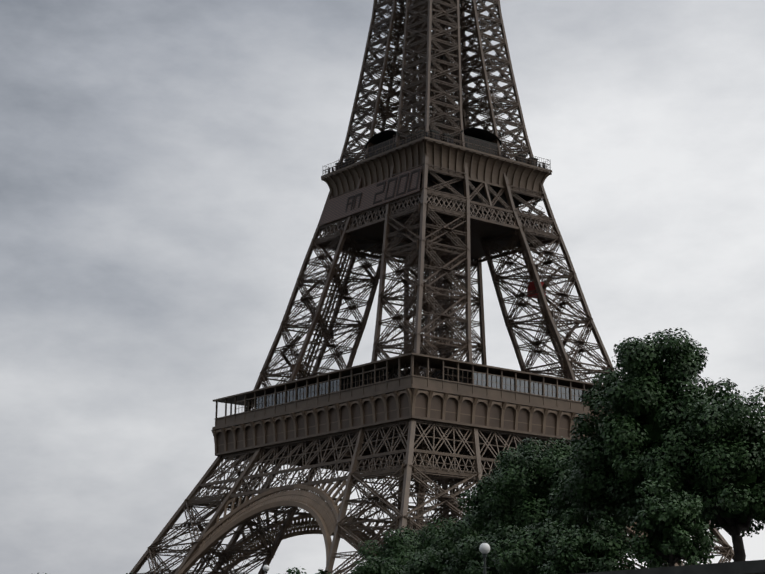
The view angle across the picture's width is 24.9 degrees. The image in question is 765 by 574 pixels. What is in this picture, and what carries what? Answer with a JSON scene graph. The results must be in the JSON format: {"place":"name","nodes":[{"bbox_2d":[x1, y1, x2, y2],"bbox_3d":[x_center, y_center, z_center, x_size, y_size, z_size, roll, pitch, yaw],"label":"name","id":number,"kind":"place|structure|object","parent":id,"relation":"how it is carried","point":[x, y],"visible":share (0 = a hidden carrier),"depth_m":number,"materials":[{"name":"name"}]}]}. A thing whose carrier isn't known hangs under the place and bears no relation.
{"place":"outdoors","nodes":[
{"label":"outdoors","id":0,"kind":"place"},
{"bbox_2d":[0,0,764,573],"label":"sky","id":1,"kind":"structure","parent":0,"point":[163,193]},
{"bbox_2d":[337,47,540,238],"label":"eiffel tower platform interior","id":2,"kind":"object","parent":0,"point":[459,187],"visible":0.15,"depth_m":388.02,"materials":[{"name":"metal"}]},
{"label":"city ground","id":3,"kind":"structure","parent":0,"visible":0},
{"bbox_2d":[263,564,268,573],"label":"street lamp","id":4,"kind":"object","parent":3,"relation":"on","point":[266,568],"visible":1,"depth_m":128.27,"materials":[{"name":"grey glass"}]},
{"bbox_2d":[285,567,333,573],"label":"tree","id":5,"kind":"object","parent":3,"relation":"on","point":[289,571],"visible":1,"depth_m":213.14,"materials":[{"name":"green plant"}]},
{"bbox_2d":[350,555,407,573],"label":"tree","id":6,"kind":"object","parent":3,"relation":"on","point":[377,567],"visible":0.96,"depth_m":137.03,"materials":[{"name":"green plant"}]},
{"bbox_2d":[357,516,455,573],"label":"tree","id":7,"kind":"object","parent":3,"relation":"on","point":[401,549],"visible":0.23,"depth_m":145.44,"materials":[{"name":"green plant"}]},
{"bbox_2d":[400,545,462,573],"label":"tree","id":8,"kind":"object","parent":3,"relation":"on","point":[433,563],"visible":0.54,"depth_m":125.00,"materials":[{"name":"green plant"}]},
{"bbox_2d":[130,0,733,573],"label":"eiffel tower legs","id":9,"kind":"object","parent":3,"relation":"on","point":[420,294],"visible":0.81,"depth_m":387.70,"materials":[{"name":"brown paint"}]},
{"bbox_2d":[187,353,613,523],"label":"tower platform","id":10,"kind":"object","parent":9,"relation":"attached to","point":[412,381],"visible":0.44,"depth_m":358.01,"materials":[{"name":"brown metal"}]},
{"bbox_2d":[211,388,602,474],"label":"arcade frieze","id":11,"kind":"object","parent":10,"relation":"attached to","point":[413,394],"visible":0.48,"depth_m":354.62,"materials":[{"name":"brown metal"}]},
{"bbox_2d":[256,372,582,408],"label":"window panels","id":12,"kind":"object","parent":10,"relation":"attached to","point":[524,384],"depth_m":360.93,"materials":[{"name":"glass"}]},
{"bbox_2d":[316,369,595,459],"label":"eiffel tower platform interior","id":13,"kind":"object","parent":10,"relation":"in","point":[454,378],"visible":0.02,"depth_m":391.88,"materials":[{"name":"black metal"}]},
{"bbox_2d":[178,480,678,573],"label":"eiffel tower arches","id":14,"kind":"structure","parent":9,"relation":"attached to","point":[324,512],"depth_m":364.57,"materials":[{"name":"brown paint"}]},
{"bbox_2d":[314,0,557,428],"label":"eiffel tower platform","id":15,"kind":"object","parent":9,"relation":"on","point":[489,205],"visible":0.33,"depth_m":385.73,"materials":[{"name":"metal"}]},
{"bbox_2d":[319,166,421,225],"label":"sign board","id":16,"kind":"object","parent":15,"relation":"attached to","point":[334,208],"visible":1,"depth_m":386.97,"materials":[{"name":"brown metal"}]},
{"bbox_2d":[345,169,420,211],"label":"eiffel tower sign digits","id":17,"kind":"object","parent":16,"relation":"attached to","point":[380,192],"visible":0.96,"depth_m":380.32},
{"bbox_2d":[321,136,551,204],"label":"platform cornice","id":18,"kind":"structure","parent":15,"relation":"attached to","point":[487,168],"depth_m":386.38,"materials":[{"name":"brown paint"}]},
{"bbox_2d":[335,78,538,164],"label":"eiffel tower platform roofs","id":19,"kind":"structure","parent":18,"relation":"on","point":[474,132],"depth_m":392.58,"materials":[{"name":"black metal"}]},
{"bbox_2d":[329,132,544,172],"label":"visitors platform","id":20,"kind":"structure","parent":18,"relation":"on","point":[447,140],"depth_m":383.34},
{"bbox_2d":[328,212,545,264],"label":"platform underside","id":21,"kind":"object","parent":15,"relation":"attached to","point":[479,230],"depth_m":391.87,"materials":[{"name":"black metal"}]},
{"bbox_2d":[527,281,545,298],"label":"elevator","id":22,"kind":"object","parent":9,"relation":"attached to","point":[531,286],"visible":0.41,"depth_m":389.75,"materials":[{"name":"red metal"}]},
{"bbox_2d":[435,508,486,551],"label":"tree","id":23,"kind":"object","parent":3,"relation":"on","point":[460,530],"visible":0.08,"depth_m":134.26,"materials":[{"name":"green plant"}]},
{"bbox_2d":[443,529,512,573],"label":"tree","id":24,"kind":"object","parent":3,"relation":"on","point":[470,560],"visible":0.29,"depth_m":111.62,"materials":[{"name":"green plant"}]},
{"bbox_2d":[479,540,489,573],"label":"street lamp","id":25,"kind":"object","parent":3,"relation":"on","point":[484,548],"visible":1,"depth_m":72.93,"materials":[{"name":"grey glass"}]},
{"bbox_2d":[457,436,616,539],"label":"tree","id":26,"kind":"object","parent":3,"relation":"on","point":[518,486],"visible":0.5,"depth_m":119.08,"materials":[{"name":"green plant"}]},
{"bbox_2d":[486,518,593,573],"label":"tree foliage","id":27,"kind":"object","parent":3,"relation":"on","point":[520,552],"visible":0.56,"depth_m":95.85,"materials":[{"name":"green plant"}]},
{"bbox_2d":[545,459,627,538],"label":"tree","id":28,"kind":"object","parent":3,"relation":"on","point":[564,512],"visible":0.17,"depth_m":108.53,"materials":[{"name":"green plant"}]},
{"bbox_2d":[537,517,638,573],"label":"tree foliage","id":29,"kind":"object","parent":3,"relation":"on","point":[579,552],"visible":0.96,"depth_m":90.46,"materials":[{"name":"green plant"}]},
{"bbox_2d":[559,327,744,566],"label":"tree","id":30,"kind":"object","parent":3,"relation":"on","point":[646,398],"visible":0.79,"depth_m":98.32,"materials":[{"name":"green plant"}]},
{"bbox_2d":[625,479,717,568],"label":"tree foliage","id":31,"kind":"object","parent":3,"relation":"on","point":[672,525],"visible":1,"depth_m":86.47,"materials":[{"name":"green plant"}]},
{"bbox_2d":[578,560,764,573],"bbox_3d":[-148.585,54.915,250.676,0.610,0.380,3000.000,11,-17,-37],"label":"wall","id":32,"kind":"structure","parent":3,"relation":"on","point":[750,567],"depth_m":53.86,"materials":[{"name":"grey concrete"}]},
{"bbox_2d":[639,385,764,561],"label":"tree foliage","id":33,"kind":"object","parent":3,"relation":"on","point":[721,472],"visible":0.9,"depth_m":92.70,"materials":[{"name":"green plant"}]}
]}

